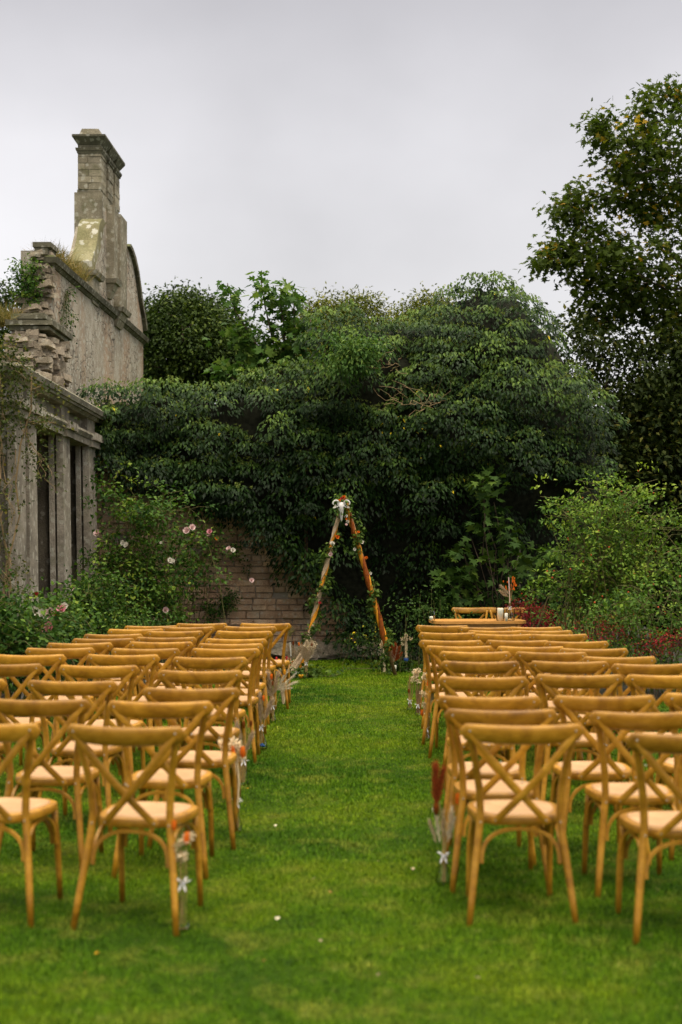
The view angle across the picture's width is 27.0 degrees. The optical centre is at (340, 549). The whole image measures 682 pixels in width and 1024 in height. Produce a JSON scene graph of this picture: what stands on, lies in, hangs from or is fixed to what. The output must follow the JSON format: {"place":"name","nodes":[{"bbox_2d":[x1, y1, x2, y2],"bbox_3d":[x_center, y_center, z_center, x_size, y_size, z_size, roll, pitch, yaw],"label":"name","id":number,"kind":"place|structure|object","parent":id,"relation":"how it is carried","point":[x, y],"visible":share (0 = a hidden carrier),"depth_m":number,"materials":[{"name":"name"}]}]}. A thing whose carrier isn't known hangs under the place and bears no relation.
{"place":"outdoors","nodes":[
{"label":"outdoors","id":0,"kind":"place"},
{"bbox_2d":[0,604,681,1023],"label":"lawn","id":1,"kind":"structure","parent":0,"point":[244,966],"depth_m":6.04,"materials":[{"name":"green plant"}]},
{"bbox_2d":[0,276,20,360],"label":"dark tree","id":2,"kind":"object","parent":1,"relation":"on","point":[3,299],"visible":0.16,"depth_m":29.76,"materials":[{"name":"green plant"}]},
{"bbox_2d":[0,664,49,786],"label":"cross back chair","id":3,"kind":"object","parent":1,"relation":"on","point":[33,671],"visible":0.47,"depth_m":9.12,"materials":[{"name":"brown wood"}]},
{"bbox_2d":[0,723,62,928],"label":"cross back chair","id":4,"kind":"object","parent":1,"relation":"on","point":[25,809],"visible":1,"depth_m":6.06,"materials":[{"name":"brown wood"}]},
{"bbox_2d":[0,654,69,765],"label":"cross back chair","id":5,"kind":"object","parent":1,"relation":"on","point":[57,661],"visible":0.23,"depth_m":9.93,"materials":[{"name":"brown wood"}]},
{"bbox_2d":[0,699,103,869],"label":"cross back chair","id":6,"kind":"object","parent":1,"relation":"on","point":[45,775],"visible":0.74,"depth_m":7.01,"materials":[{"name":"brown wood"}]},
{"bbox_2d":[25,648,94,720],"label":"cross back chair","id":7,"kind":"object","parent":1,"relation":"on","point":[76,653],"visible":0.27,"depth_m":10.61,"materials":[{"name":"brown wood"}]},
{"bbox_2d":[1,205,149,403],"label":"ruined gable","id":8,"kind":"structure","parent":1,"relation":"on","point":[110,339],"depth_m":24.79,"materials":[{"name":"stone"}]},
{"bbox_2d":[1,253,53,307],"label":"ivy","id":9,"kind":"object","parent":8,"relation":"attached to","point":[23,285],"depth_m":21.52,"materials":[{"name":"green plant"}]},
{"bbox_2d":[24,240,101,281],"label":"grass tuft","id":10,"kind":"object","parent":8,"relation":"on","point":[62,256],"visible":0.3,"depth_m":23.14,"materials":[{"name":"green plant"}]},
{"bbox_2d":[72,129,124,233],"bbox_3d":[-4.506,-6.165,26.530,0.600,2.900,1.980,0,0,2],"label":"stone chimney","id":11,"kind":"object","parent":8,"relation":"on","point":[101,164],"visible":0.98,"depth_m":25.64,"materials":[{"name":"grey stone"}]},
{"bbox_2d":[27,680,124,832],"bbox_3d":[-1.484,1.163,8.184,0.524,0.869,0.550,0,0,6],"label":"cross back chair","id":12,"kind":"object","parent":1,"relation":"on","point":[64,750],"visible":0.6,"depth_m":7.97,"materials":[{"name":"brown wood"}]},
{"bbox_2d":[46,642,113,741],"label":"cross back chair","id":13,"kind":"object","parent":1,"relation":"on","point":[104,648],"visible":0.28,"depth_m":11.19,"materials":[{"name":"brown wood"}]},
{"bbox_2d":[59,665,144,798],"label":"cross back chair","id":14,"kind":"object","parent":1,"relation":"on","point":[126,673],"visible":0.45,"depth_m":9.01,"materials":[{"name":"brown wood"}]},
{"bbox_2d":[72,638,134,697],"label":"cross back chair","id":15,"kind":"object","parent":1,"relation":"on","point":[124,643],"visible":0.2,"depth_m":11.74,"materials":[{"name":"brown wood"}]},
{"bbox_2d":[83,634,142,719],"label":"cross back chair","id":16,"kind":"object","parent":1,"relation":"on","point":[100,636],"visible":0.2,"depth_m":12.35,"materials":[{"name":"brown wood"}]},
{"bbox_2d":[87,654,162,766],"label":"cross back chair","id":17,"kind":"object","parent":1,"relation":"on","point":[150,661],"visible":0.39,"depth_m":9.93,"materials":[{"name":"brown wood"}]},
{"bbox_2d":[67,724,203,936],"bbox_3d":[-0.857,1.163,6.141,0.524,0.869,0.550,0,0,11],"label":"cross back chair","id":18,"kind":"object","parent":1,"relation":"on","point":[125,813],"visible":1,"depth_m":5.95,"materials":[{"name":"brown wood"}]},
{"bbox_2d":[111,648,181,758],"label":"cross back chair","id":19,"kind":"object","parent":1,"relation":"on","point":[170,654],"visible":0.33,"depth_m":10.55,"materials":[{"name":"brown wood"}]},
{"bbox_2d":[107,700,213,879],"bbox_3d":[-0.864,1.163,7.107,0.524,0.869,0.551,0,0,3],"label":"cross back chair","id":20,"kind":"object","parent":1,"relation":"on","point":[198,778],"visible":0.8,"depth_m":6.91,"materials":[{"name":"brown wood"}]},
{"bbox_2d":[129,641,193,726],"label":"cross back chair","id":21,"kind":"object","parent":1,"relation":"on","point":[185,648],"visible":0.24,"depth_m":11.31,"materials":[{"name":"brown wood"}]},
{"bbox_2d":[135,637,196,726],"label":"cross back chair","id":22,"kind":"object","parent":1,"relation":"on","point":[193,640],"visible":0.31,"depth_m":11.92,"materials":[{"name":"brown wood"}]},
{"bbox_2d":[146,631,203,688],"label":"cross back chair","id":23,"kind":"object","parent":1,"relation":"on","point":[198,635],"visible":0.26,"depth_m":12.81,"materials":[{"name":"brown wood"}]},
{"bbox_2d":[177,877,190,929],"bbox_3d":[-0.659,1.477,5.946,0.065,0.211,0.061,0,0,0],"label":"glass bottle","id":24,"kind":"object","parent":1,"relation":"on","point":[183,882],"visible":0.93,"depth_m":5.94,"materials":[{"name":"clear glass"}]},
{"bbox_2d":[172,820,195,924],"bbox_3d":[-0.663,1.347,5.943,0.116,0.437,0.064,0,0,0],"label":"dried bouquet","id":25,"kind":"object","parent":24,"relation":"in","point":[187,837],"visible":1,"depth_m":5.94,"materials":[{"name":"beige plant"}]},
{"bbox_2d":[161,627,214,688],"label":"cross back chair","id":26,"kind":"object","parent":1,"relation":"on","point":[208,632],"visible":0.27,"depth_m":13.50,"materials":[{"name":"brown wood"}]},
{"bbox_2d":[143,687,240,849],"bbox_3d":[-0.786,1.163,7.772,0.524,0.869,0.550,0,0,2],"label":"cross back chair","id":27,"kind":"object","parent":1,"relation":"on","point":[224,759],"visible":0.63,"depth_m":7.57,"materials":[{"name":"brown wood"}]},
{"bbox_2d":[158,670,243,812],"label":"cross back chair","id":28,"kind":"object","parent":1,"relation":"on","point":[231,678],"visible":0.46,"depth_m":8.62,"materials":[{"name":"brown wood"}]},
{"bbox_2d":[142,277,274,403],"bbox_3d":[-3.122,-2.323,31.894,4.385,7.816,4.208,0,0,0],"label":"round tree","id":29,"kind":"object","parent":1,"relation":"on","point":[180,325],"visible":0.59,"depth_m":31.08,"materials":[{"name":"green plant"}]},
{"bbox_2d":[172,657,247,782],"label":"cross back chair","id":30,"kind":"object","parent":1,"relation":"on","point":[234,663],"visible":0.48,"depth_m":9.70,"materials":[{"name":"brown wood"}]},
{"bbox_2d":[191,648,260,763],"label":"cross back chair","id":31,"kind":"object","parent":1,"relation":"on","point":[249,701],"visible":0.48,"depth_m":10.58,"materials":[{"name":"brown wood"}]},
{"bbox_2d":[198,643,263,752],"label":"cross back chair","id":32,"kind":"object","parent":1,"relation":"on","point":[255,692],"visible":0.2,"depth_m":11.12,"materials":[{"name":"brown wood"}]},
{"bbox_2d":[205,638,267,742],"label":"cross back chair","id":33,"kind":"object","parent":1,"relation":"on","point":[259,684],"visible":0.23,"depth_m":11.74,"materials":[{"name":"brown wood"}]},
{"bbox_2d":[237,798,242,830],"bbox_3d":[-0.586,1.491,8.020,0.067,0.181,0.061,0,0,0],"label":"glass bottle","id":34,"kind":"object","parent":1,"relation":"on","point":[239,817],"visible":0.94,"depth_m":8.02,"materials":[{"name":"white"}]},
{"bbox_2d":[218,736,245,827],"bbox_3d":[-0.623,1.306,8.020,0.180,0.519,0.103,0,0,0],"label":"dried bouquet","id":35,"kind":"object","parent":34,"relation":"in","point":[233,746],"visible":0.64,"depth_m":8.01,"materials":[{"name":"beige plant"}]},
{"bbox_2d":[215,631,272,724],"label":"cross back chair","id":36,"kind":"object","parent":1,"relation":"on","point":[267,635],"visible":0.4,"depth_m":12.83,"materials":[{"name":"brown wood"}]},
{"bbox_2d":[223,626,276,708],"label":"cross back chair","id":37,"kind":"object","parent":1,"relation":"on","point":[269,666],"visible":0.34,"depth_m":13.62,"materials":[{"name":"brown wood"}]},
{"bbox_2d":[259,725,267,748],"bbox_3d":[-0.635,1.487,11.326,0.100,0.190,0.098,0,0,0],"label":"glass bottle","id":38,"kind":"object","parent":1,"relation":"on","point":[262,726],"visible":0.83,"depth_m":11.32,"materials":[{"name":"white"}]},
{"bbox_2d":[258,691,274,746],"bbox_3d":[-0.620,1.332,11.327,0.218,0.468,0.085,0,0,0],"label":"dried bouquet","id":39,"kind":"object","parent":38,"relation":"in","point":[266,712],"visible":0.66,"depth_m":11.32,"materials":[{"name":"beige plant"}]},
{"bbox_2d":[202,270,328,392],"bbox_3d":[-1.046,-1.442,22.572,2.369,6.053,1.363,0,0,-6],"label":"maple sapling","id":40,"kind":"object","parent":1,"relation":"on","point":[262,352],"visible":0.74,"depth_m":22.52,"materials":[{"name":"green plant"}]},
{"bbox_2d":[240,623,291,708],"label":"cross back chair","id":41,"kind":"object","parent":1,"relation":"on","point":[283,664],"visible":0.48,"depth_m":14.20,"materials":[{"name":"brown wood"}]},
{"bbox_2d":[94,404,520,660],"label":"garden wall","id":42,"kind":"structure","parent":1,"relation":"on","point":[262,601],"depth_m":20.54,"materials":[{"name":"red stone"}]},
{"bbox_2d":[76,356,330,596],"bbox_3d":[-2.068,-1.042,20.141,3.956,3.468,1.151,0,0,0],"label":"ivy","id":43,"kind":"object","parent":42,"relation":"attached to","point":[234,457],"visible":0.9,"depth_m":20.05,"materials":[{"name":"green plant"}]},
{"bbox_2d":[167,540,251,623],"bbox_3d":[-1.962,0.504,20.448,1.372,1.307,0.328,0,0,0],"label":"creeper","id":44,"kind":"object","parent":42,"relation":"attached to","point":[226,601],"visible":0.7,"depth_m":20.43,"materials":[{"name":"green plant"}]},
{"bbox_2d":[275,657,344,678],"bbox_3d":[-0.415,1.480,17.582,0.969,0.314,0.548,0,0,-15],"label":"ivy trail","id":45,"kind":"object","parent":1,"relation":"on","point":[317,671],"visible":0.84,"depth_m":17.58,"materials":[{"name":"green plant"}]},
{"bbox_2d":[258,281,412,403],"bbox_3d":[-0.014,-1.919,29.034,3.650,7.008,2.971,0,0,0],"label":"olive tree","id":46,"kind":"object","parent":1,"relation":"on","point":[366,304],"visible":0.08,"depth_m":28.67,"materials":[{"name":"green plant"}]},
{"bbox_2d":[300,496,396,675],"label":"wooden arch","id":47,"kind":"structure","parent":1,"relation":"on","point":[392,664],"depth_m":17.96,"materials":[{"name":"brown wood"}]},
{"bbox_2d":[297,501,345,669],"bbox_3d":[-0.245,0.476,17.997,0.651,2.232,0.316,0,0,0],"label":"ivy garland","id":48,"kind":"object","parent":47,"relation":"attached to","point":[314,629],"visible":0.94,"depth_m":17.94,"materials":[{"name":"green plant"}]},
{"bbox_2d":[337,509,396,673],"bbox_3d":[0.328,0.455,18.000,0.764,2.233,0.342,0,0,0],"label":"ivy garland","id":49,"kind":"object","parent":47,"relation":"attached to","point":[371,614],"visible":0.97,"depth_m":17.95,"materials":[{"name":"green plant"}]},
{"bbox_2d":[350,513,385,649],"bbox_3d":[0.340,0.357,17.991,0.593,1.889,0.085,0,0,1],"label":"fabric drape","id":50,"kind":"object","parent":47,"relation":"attached to","point":[367,582],"visible":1,"depth_m":17.96,"materials":[{"name":"orange fabric"}]},
{"bbox_2d":[16,627,681,716],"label":"soil beds","id":51,"kind":"object","parent":1,"relation":"on","point":[603,690],"depth_m":20.14,"materials":[{"name":"brown soil"}]},
{"bbox_2d":[0,333,78,683],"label":"climbing rose","id":52,"kind":"object","parent":51,"relation":"on","point":[7,577],"visible":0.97,"depth_m":14.56,"materials":[{"name":"green plant"}]},
{"bbox_2d":[0,569,84,699],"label":"shrub","id":53,"kind":"object","parent":51,"relation":"on","point":[12,630],"visible":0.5,"depth_m":13.48,"materials":[{"name":"green plant"}]},
{"bbox_2d":[0,362,108,698],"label":"ruined portico","id":54,"kind":"structure","parent":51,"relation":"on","point":[54,533],"depth_m":17.50,"materials":[{"name":"stone"}]},
{"bbox_2d":[0,577,118,699],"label":"rose bush","id":55,"kind":"object","parent":51,"relation":"on","point":[57,601],"visible":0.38,"depth_m":14.19,"materials":[{"name":"green plant"}]},
{"bbox_2d":[40,552,155,676],"bbox_3d":[-2.995,0.786,17.086,1.792,1.605,1.583,0,0,41],"label":"rose bush","id":56,"kind":"object","parent":51,"relation":"on","point":[95,595],"visible":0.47,"depth_m":16.94,"materials":[{"name":"green plant"}]},
{"bbox_2d":[55,593,188,680],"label":"ground plants","id":57,"kind":"object","parent":51,"relation":"on","point":[123,620],"visible":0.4,"depth_m":16.48,"materials":[{"name":"green plant"}]},
{"bbox_2d":[72,457,240,662],"bbox_3d":[-2.538,0.193,18.575,2.262,2.788,1.887,0,0,-24],"label":"rose bush","id":58,"kind":"object","parent":51,"relation":"on","point":[146,566],"visible":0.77,"depth_m":18.53,"materials":[{"name":"green plant"}]},
{"bbox_2d":[161,516,253,660],"bbox_3d":[-2.007,0.554,19.985,1.182,2.067,1.194,0,0,-32],"label":"rose bush","id":59,"kind":"object","parent":51,"relation":"on","point":[232,549],"visible":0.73,"depth_m":20.02,"materials":[{"name":"green plant"}]},
{"bbox_2d":[402,270,630,661],"bbox_3d":[1.763,-1.103,21.412,4.873,6.058,4.191,0,0,0],"label":"ivy","id":60,"kind":"object","parent":51,"relation":"on","point":[514,406],"visible":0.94,"depth_m":20.11,"materials":[{"name":"green plant"}]},
{"bbox_2d":[544,610,640,695],"bbox_3d":[2.743,1.116,15.251,1.186,0.944,0.989,0,0,0],"label":"red shrub","id":61,"kind":"object","parent":51,"relation":"on","point":[622,631],"visible":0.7,"depth_m":15.17,"materials":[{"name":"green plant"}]},
{"bbox_2d":[513,460,681,685],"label":"rose bush","id":62,"kind":"object","parent":51,"relation":"on","point":[595,564],"visible":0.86,"depth_m":16.43,"materials":[{"name":"green plant"}]},
{"bbox_2d":[543,621,681,694],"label":"ground plants","id":63,"kind":"object","parent":51,"relation":"on","point":[645,641],"visible":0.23,"depth_m":15.11,"materials":[{"name":"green plant"}]},
{"bbox_2d":[577,557,681,694],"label":"rose bush","id":64,"kind":"object","parent":51,"relation":"on","point":[625,603],"visible":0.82,"depth_m":15.38,"materials":[{"name":"green plant"}]},
{"bbox_2d":[630,623,681,699],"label":"red shrub","id":65,"kind":"object","parent":51,"relation":"on","point":[665,639],"visible":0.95,"depth_m":14.80,"materials":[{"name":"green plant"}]},
{"bbox_2d":[280,299,450,659],"bbox_3d":[0.374,-0.966,20.172,2.488,5.319,2.432,0,0,0],"label":"ivy","id":66,"kind":"object","parent":1,"relation":"on","point":[370,454],"visible":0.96,"depth_m":20.11,"materials":[{"name":"green plant"}]},
{"bbox_2d":[323,610,429,664],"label":"ground plants","id":67,"kind":"object","parent":1,"relation":"on","point":[365,642],"visible":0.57,"depth_m":19.66,"materials":[{"name":"green plant"}]},
{"bbox_2d":[345,657,429,671],"bbox_3d":[0.656,1.532,18.645,1.211,0.255,0.463,0,0,0],"label":"ivy trail","id":68,"kind":"object","parent":1,"relation":"on","point":[404,666],"visible":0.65,"depth_m":18.60,"materials":[{"name":"green plant"}]},
{"bbox_2d":[385,281,463,328],"bbox_3d":[1.967,-2.034,29.989,2.471,7.239,2.333,0,0,0],"label":"olive tree","id":69,"kind":"object","parent":1,"relation":"on","point":[424,299],"visible":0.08,"depth_m":29.77,"materials":[{"name":"green plant"}]},
{"bbox_2d":[383,578,478,672],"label":"ground plants","id":70,"kind":"object","parent":1,"relation":"on","point":[439,614],"visible":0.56,"depth_m":18.59,"materials":[{"name":"green plant"}]},
{"bbox_2d":[415,625,467,713],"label":"cross back chair","id":71,"kind":"object","parent":1,"relation":"on","point":[436,629],"visible":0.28,"depth_m":13.79,"materials":[{"name":"brown wood"}]},
{"bbox_2d":[436,851,449,883],"bbox_3d":[0.482,1.502,6.708,0.072,0.161,0.071,0,0,0],"label":"glass bottle","id":72,"kind":"object","parent":1,"relation":"on","point":[442,855],"visible":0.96,"depth_m":6.70,"materials":[{"name":"white"}]},
{"bbox_2d":[428,760,458,881],"bbox_3d":[0.484,1.273,6.707,0.161,0.585,0.066,0,0,0],"label":"dried bouquet","id":73,"kind":"object","parent":72,"relation":"in","point":[437,788],"visible":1,"depth_m":6.71,"materials":[{"name":"plant"}]},
{"bbox_2d":[418,632,475,728],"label":"cross back chair","id":74,"kind":"object","parent":1,"relation":"on","point":[447,636],"visible":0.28,"depth_m":12.57,"materials":[{"name":"brown wood"}]},
{"bbox_2d":[418,640,482,744],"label":"cross back chair","id":75,"kind":"object","parent":1,"relation":"on","point":[423,645],"visible":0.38,"depth_m":11.55,"materials":[{"name":"brown wood"}]},
{"bbox_2d":[425,645,493,757],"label":"cross back chair","id":76,"kind":"object","parent":1,"relation":"on","point":[433,652],"visible":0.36,"depth_m":10.88,"materials":[{"name":"brown wood"}]},
{"bbox_2d":[439,651,511,767],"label":"cross back chair","id":77,"kind":"object","parent":1,"relation":"on","point":[503,656],"visible":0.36,"depth_m":10.22,"materials":[{"name":"brown wood"}]},
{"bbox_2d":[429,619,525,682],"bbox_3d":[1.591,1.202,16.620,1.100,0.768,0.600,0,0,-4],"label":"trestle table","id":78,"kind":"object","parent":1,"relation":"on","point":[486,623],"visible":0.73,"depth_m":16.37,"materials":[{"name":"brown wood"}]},
{"bbox_2d":[440,661,519,789],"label":"cross back chair","id":79,"kind":"object","parent":1,"relation":"on","point":[508,668],"visible":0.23,"depth_m":9.32,"materials":[{"name":"brown wood"}]},
{"bbox_2d":[438,676,528,824],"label":"cross back chair","id":80,"kind":"object","parent":1,"relation":"on","point":[451,684],"visible":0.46,"depth_m":8.20,"materials":[{"name":"brown wood"}]},
{"bbox_2d":[437,695,541,866],"bbox_3d":[0.754,1.163,7.348,0.524,0.869,0.551,0,0,3],"label":"cross back chair","id":81,"kind":"object","parent":1,"relation":"on","point":[445,703],"visible":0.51,"depth_m":7.13,"materials":[{"name":"brown wood"}]},
{"bbox_2d":[423,465,569,626],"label":"maple shoots","id":82,"kind":"object","parent":1,"relation":"on","point":[469,576],"visible":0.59,"depth_m":19.43,"materials":[{"name":"green plant"}]},
{"bbox_2d":[444,709,557,893],"bbox_3d":[0.743,1.163,6.758,0.524,0.869,0.550,0,0,2],"label":"cross back chair","id":83,"kind":"object","parent":1,"relation":"on","point":[495,787],"visible":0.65,"depth_m":6.56,"materials":[{"name":"brown wood"}]},
{"bbox_2d":[474,634,531,696],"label":"cross back chair","id":84,"kind":"object","parent":1,"relation":"on","point":[483,638],"visible":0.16,"depth_m":12.34,"materials":[{"name":"brown wood"}]},
{"bbox_2d":[485,640,547,696],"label":"cross back chair","id":85,"kind":"object","parent":1,"relation":"on","point":[494,644],"visible":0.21,"depth_m":11.50,"materials":[{"name":"brown wood"}]},
{"bbox_2d":[460,724,583,926],"bbox_3d":[0.762,1.163,6.198,0.524,0.869,0.550,0,0,0],"label":"cross back chair","id":86,"kind":"object","parent":1,"relation":"on","point":[521,808],"visible":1,"depth_m":6.01,"materials":[{"name":"brown wood"}]},
{"bbox_2d":[496,646,563,755],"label":"cross back chair","id":87,"kind":"object","parent":1,"relation":"on","point":[514,650],"visible":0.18,"depth_m":10.77,"materials":[{"name":"brown wood"}]},
{"bbox_2d":[504,596,564,626],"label":"red shrub","id":88,"kind":"object","parent":1,"relation":"on","point":[524,614],"visible":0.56,"depth_m":18.35,"materials":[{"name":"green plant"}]},
{"bbox_2d":[514,651,587,760],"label":"cross back chair","id":89,"kind":"object","parent":1,"relation":"on","point":[524,658],"visible":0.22,"depth_m":10.18,"materials":[{"name":"brown wood"}]},
{"bbox_2d":[528,634,587,684],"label":"cross back chair","id":90,"kind":"object","parent":1,"relation":"on","point":[571,638],"visible":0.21,"depth_m":12.34,"materials":[{"name":"brown wood"}]},
{"bbox_2d":[529,661,608,760],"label":"cross back chair","id":91,"kind":"object","parent":1,"relation":"on","point":[595,667],"visible":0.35,"depth_m":9.33,"materials":[{"name":"brown wood"}]},
{"bbox_2d":[544,641,608,727],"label":"cross back chair","id":92,"kind":"object","parent":1,"relation":"on","point":[590,645],"visible":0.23,"depth_m":11.37,"materials":[{"name":"brown wood"}]},
{"bbox_2d":[534,674,623,813],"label":"cross back chair","id":93,"kind":"object","parent":1,"relation":"on","point":[547,682],"visible":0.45,"depth_m":8.34,"materials":[{"name":"brown wood"}]},
{"bbox_2d":[556,648,628,761],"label":"cross back chair","id":94,"kind":"object","parent":1,"relation":"on","point":[620,652],"visible":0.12,"depth_m":10.54,"materials":[{"name":"brown wood"}]},
{"bbox_2d":[514,72,681,500],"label":"sycamore tree","id":95,"kind":"object","parent":1,"relation":"on","point":[605,257],"visible":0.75,"depth_m":24.66,"materials":[{"name":"green plant"}]},
{"bbox_2d":[550,695,655,865],"bbox_3d":[1.319,1.163,7.374,0.524,0.869,0.550,0,0,-2],"label":"cross back chair","id":96,"kind":"object","parent":1,"relation":"on","point":[587,770],"visible":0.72,"depth_m":7.16,"materials":[{"name":"brown wood"}]},
{"bbox_2d":[538,301,681,637],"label":"evergreen tree","id":97,"kind":"object","parent":1,"relation":"on","point":[669,375],"visible":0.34,"depth_m":23.64,"materials":[{"name":"green plant"}]},
{"bbox_2d":[576,656,656,780],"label":"cross back chair","id":98,"kind":"object","parent":1,"relation":"on","point":[646,660],"visible":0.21,"depth_m":9.73,"materials":[{"name":"brown wood"}]},
{"bbox_2d":[582,711,681,897],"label":"cross back chair","id":99,"kind":"object","parent":1,"relation":"on","point":[604,793],"visible":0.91,"depth_m":6.49,"materials":[{"name":"brown wood"}]},
{"bbox_2d":[609,664,681,761],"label":"cross back chair","id":100,"kind":"object","parent":1,"relation":"on","point":[623,670],"visible":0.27,"depth_m":9.12,"materials":[{"name":"brown wood"}]},
{"bbox_2d":[615,733,681,944],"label":"cross back chair","id":101,"kind":"object","parent":1,"relation":"on","point":[644,823],"visible":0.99,"depth_m":5.73,"materials":[{"name":"brown wood"}]},
{"bbox_2d":[619,674,681,811],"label":"cross back chair","id":102,"kind":"object","parent":1,"relation":"on","point":[635,682],"visible":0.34,"depth_m":8.32,"materials":[{"name":"brown wood"}]},
{"bbox_2d":[652,693,681,860],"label":"cross back chair","id":103,"kind":"object","parent":1,"relation":"on","point":[673,702],"visible":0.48,"depth_m":7.30,"materials":[{"name":"brown wood"}]},
{"bbox_2d":[0,0,681,406],"label":"sky","id":104,"kind":"structure","parent":0,"point":[386,146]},
{"bbox_3d":[-0.623,1.497,13.029,0.068,0.170,0.065,0,0,0],"label":"glass bottle","id":105,"kind":"object","parent":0,"visible":0},
{"bbox_2d":[260,669,298,720],"bbox_3d":[-0.601,1.312,13.027,0.467,0.507,0.082,0,0,0],"label":"dried bouquet","id":106,"kind":"object","parent":105,"relation":"in","point":[273,688],"visible":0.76,"depth_m":13.02,"materials":[{"name":"beige plant"}]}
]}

